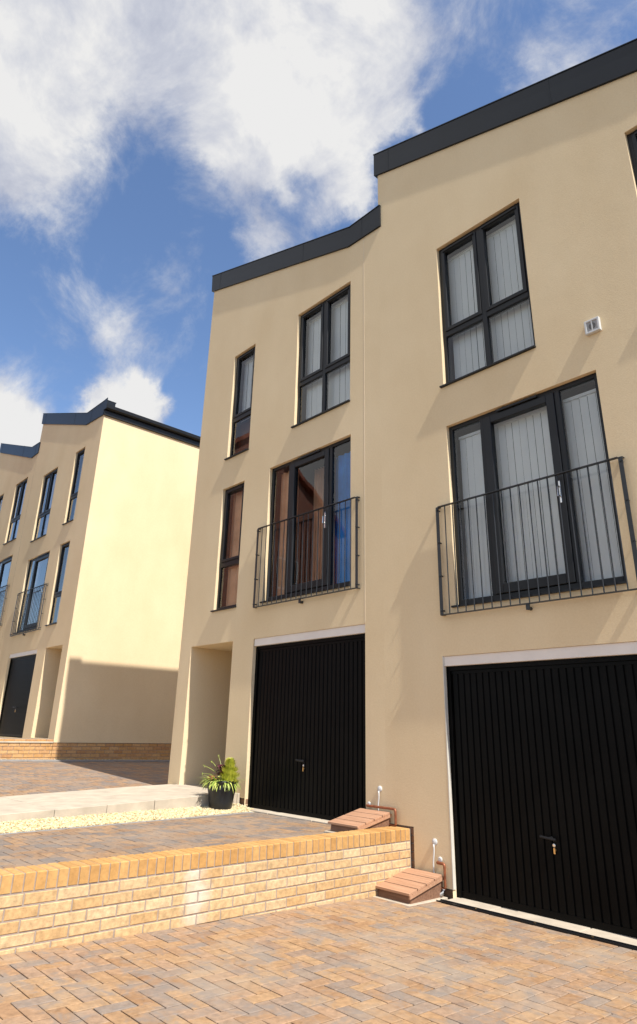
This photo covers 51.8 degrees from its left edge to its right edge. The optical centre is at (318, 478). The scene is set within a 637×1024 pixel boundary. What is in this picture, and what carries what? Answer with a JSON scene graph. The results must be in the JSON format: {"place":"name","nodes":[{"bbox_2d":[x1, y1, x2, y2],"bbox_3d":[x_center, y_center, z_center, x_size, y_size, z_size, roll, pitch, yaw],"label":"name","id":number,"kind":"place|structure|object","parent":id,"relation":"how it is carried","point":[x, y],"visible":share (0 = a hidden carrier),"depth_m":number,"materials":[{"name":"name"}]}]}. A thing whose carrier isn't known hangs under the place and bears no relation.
{"place":"outdoors","nodes":[
{"label":"outdoors","id":0,"kind":"place"},
{"bbox_2d":[0,737,52,742],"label":"terrace","id":1,"kind":"structure","parent":0,"point":[24,741],"depth_m":14.07,"materials":[{"name":"concrete"}]},
{"bbox_2d":[0,442,40,646],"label":"terraced house","id":2,"kind":"structure","parent":1,"relation":"on","point":[17,465],"depth_m":21.31,"materials":[{"name":"beige paint"}]},
{"bbox_2d":[0,556,17,631],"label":"balcony door","id":3,"kind":"structure","parent":2,"relation":"in","point":[5,565],"depth_m":21.22,"materials":[{"name":"glass"}]},
{"bbox_2d":[3,479,30,544],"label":"window","id":4,"kind":"structure","parent":2,"relation":"in","point":[19,498],"depth_m":21.18,"materials":[{"name":"black glass"}]},
{"bbox_2d":[0,738,52,759],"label":"retaining wall","id":5,"kind":"structure","parent":1,"relation":"on","point":[36,751],"depth_m":14.06,"materials":[{"name":"orange brick"}]},
{"bbox_2d":[0,398,200,759],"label":"terraced house","id":6,"kind":"structure","parent":1,"relation":"on","point":[90,647],"depth_m":16.87,"materials":[{"name":"beige paint"}]},
{"bbox_2d":[0,656,35,736],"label":"garage door","id":7,"kind":"structure","parent":6,"relation":"in","point":[14,712],"depth_m":16.93,"materials":[{"name":"black metal"}]},
{"bbox_2d":[14,552,49,633],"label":"balcony door","id":8,"kind":"structure","parent":6,"relation":"in","point":[37,569],"depth_m":18.48,"materials":[{"name":"glass"}]},
{"bbox_2d":[30,468,57,542],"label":"window","id":9,"kind":"structure","parent":6,"relation":"in","point":[49,483],"depth_m":19.28,"materials":[{"name":"black glass"}]},
{"bbox_2d":[45,542,69,625],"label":"window","id":10,"kind":"structure","parent":6,"relation":"in","point":[65,548],"depth_m":17.01,"materials":[{"name":"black glass"}]},
{"bbox_2d":[62,449,84,524],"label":"window","id":11,"kind":"structure","parent":6,"relation":"in","point":[79,462],"depth_m":17.97,"materials":[{"name":"black glass"}]},
{"bbox_2d":[0,762,169,796],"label":"side driveway","id":12,"kind":"structure","parent":0,"point":[22,778],"depth_m":11.48,"materials":[{"name":"brown brick"}]},
{"bbox_2d":[0,784,236,821],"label":"path","id":13,"kind":"structure","parent":0,"point":[87,802],"depth_m":8.12,"materials":[{"name":"concrete"}]},
{"bbox_2d":[0,812,330,868],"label":"driveway","id":14,"kind":"structure","parent":0,"point":[46,847],"depth_m":6.43,"materials":[{"name":"brown brick"}]},
{"bbox_2d":[324,808,391,832],"bbox_3d":[0.430,3.639,6.898,0.565,0.251,0.488,19,-27,-39],"label":"meter cover","id":15,"kind":"object","parent":14,"relation":"on","point":[360,818],"visible":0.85,"depth_m":6.85,"materials":[{"name":"brown plastic"}]},
{"bbox_2d":[168,205,396,826],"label":"terraced house","id":16,"kind":"structure","parent":0,"point":[280,695],"depth_m":9.87,"materials":[{"name":"beige paint"}]},
{"bbox_2d":[174,784,239,803],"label":"porch slab","id":17,"kind":"structure","parent":16,"relation":"attached to","point":[199,785],"depth_m":9.73,"materials":[{"name":"concrete"}]},
{"bbox_2d":[210,483,243,611],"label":"window","id":18,"kind":"structure","parent":16,"relation":"in","point":[233,507],"depth_m":10.90,"materials":[{"name":"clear glass"}]},
{"bbox_2d":[224,347,254,459],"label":"window","id":19,"kind":"structure","parent":16,"relation":"in","point":[240,435],"depth_m":11.84,"materials":[{"name":"black glass"}]},
{"bbox_2d":[249,808,330,824],"bbox_3d":[-0.226,4.199,7.939,0.225,0.199,2.236,19,-27,-39],"label":"threshold","id":20,"kind":"object","parent":16,"relation":"attached to","point":[310,819],"visible":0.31,"depth_m":7.98,"materials":[{"name":"concrete"}]},
{"bbox_2d":[260,437,350,602],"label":"balcony door","id":21,"kind":"structure","parent":16,"relation":"in","point":[319,478],"depth_m":9.73,"materials":[{"name":"glass"}]},
{"bbox_2d":[251,638,365,819],"bbox_3d":[-0.170,3.162,8.369,0.091,2.056,2.135,19,-27,-39],"label":"garage door","id":22,"kind":"structure","parent":16,"relation":"in","point":[310,755],"depth_m":8.29,"materials":[{"name":"black metal"}]},
{"bbox_2d":[291,284,350,427],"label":"window","id":23,"kind":"structure","parent":16,"relation":"in","point":[324,351],"depth_m":10.29,"materials":[{"name":"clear glass"}]},
{"bbox_2d":[0,897,636,1023],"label":"driveway","id":24,"kind":"structure","parent":0,"point":[371,960],"depth_m":4.04,"materials":[{"name":"brown brick"}]},
{"bbox_2d":[373,868,447,905],"bbox_3d":[0.863,3.921,6.269,0.565,0.251,0.488,19,-27,-39],"label":"meter cover","id":25,"kind":"object","parent":24,"relation":"on","point":[409,887],"visible":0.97,"depth_m":6.19,"materials":[{"name":"brown plastic"}]},
{"bbox_2d":[448,897,636,945],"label":"threshold","id":26,"kind":"object","parent":24,"relation":"on","point":[618,937],"visible":0.38,"depth_m":5.51,"materials":[{"name":"concrete"}]},
{"bbox_2d":[0,0,636,446],"label":"sky","id":27,"kind":"structure","parent":0,"point":[151,150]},
{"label":"paving bed","id":28,"kind":"structure","parent":0,"visible":0},
{"bbox_2d":[0,812,253,834],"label":"kerb","id":29,"kind":"structure","parent":28,"relation":"on","point":[120,823],"depth_m":7.23,"materials":[{"name":"grey concrete"}]},
{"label":"paving bed","id":30,"kind":"structure","parent":0,"visible":0},
{"bbox_2d":[0,759,169,761],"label":"kerb","id":31,"kind":"structure","parent":30,"relation":"on","point":[17,760],"depth_m":14.43,"materials":[{"name":"grey concrete"}]},
{"bbox_2d":[16,759,167,759],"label":"gravel","id":32,"kind":"structure","parent":31,"relation":"on","point":[96,759],"depth_m":14.98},
{"label":"ground","id":33,"kind":"structure","parent":0,"visible":0},
{"bbox_2d":[0,826,410,954],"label":"retaining wall","id":34,"kind":"structure","parent":33,"relation":"on","point":[48,905],"depth_m":5.05,"materials":[{"name":"yellow brick"}]},
{"bbox_2d":[373,38,636,937],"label":"terraced house","id":35,"kind":"structure","parent":33,"relation":"on","point":[507,234],"depth_m":6.97,"materials":[{"name":"beige paint"}]},
{"bbox_2d":[439,202,535,387],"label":"window","id":36,"kind":"structure","parent":35,"relation":"in","point":[487,319],"depth_m":8.12,"materials":[{"name":"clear glass"}]},
{"bbox_2d":[449,373,625,607],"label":"balcony door","id":37,"kind":"structure","parent":35,"relation":"in","point":[559,429],"depth_m":6.90,"materials":[{"name":"glass"}]},
{"bbox_2d":[451,660,636,937],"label":"garage door","id":38,"kind":"structure","parent":35,"relation":"in","point":[546,756],"depth_m":5.88,"materials":[{"name":"black metal"}]},
{"bbox_2d":[627,130,636,185],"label":"window","id":39,"kind":"structure","parent":35,"relation":"in","point":[632,137],"depth_m":6.94,"materials":[{"name":"black glass"}]},
{"bbox_2d":[436,899,636,950],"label":"drain channel","id":40,"kind":"object","parent":33,"relation":"on","point":[568,931],"visible":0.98,"depth_m":5.41,"materials":[{"name":"black metal"}]},
{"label":"gravel bed","id":41,"kind":"structure","parent":0,"visible":0},
{"bbox_2d":[0,805,249,833],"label":"gravel","id":42,"kind":"structure","parent":41,"relation":"on","point":[67,822],"depth_m":7.39,"materials":[{"name":"beige gravel"}]},
{"bbox_2d":[200,755,246,809],"bbox_3d":[-1.282,3.963,8.583,0.701,0.646,0.664,-5,-22,16],"label":"potted plant","id":43,"kind":"object","parent":42,"relation":"on","point":[221,792],"visible":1,"depth_m":8.42,"materials":[{"name":"green plant"}]},
{"bbox_2d":[222,803,253,810],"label":"gravel","id":44,"kind":"structure","parent":42,"relation":"on","point":[238,805],"depth_m":8.56,"materials":[{"name":"beige gravel"}]}
]}

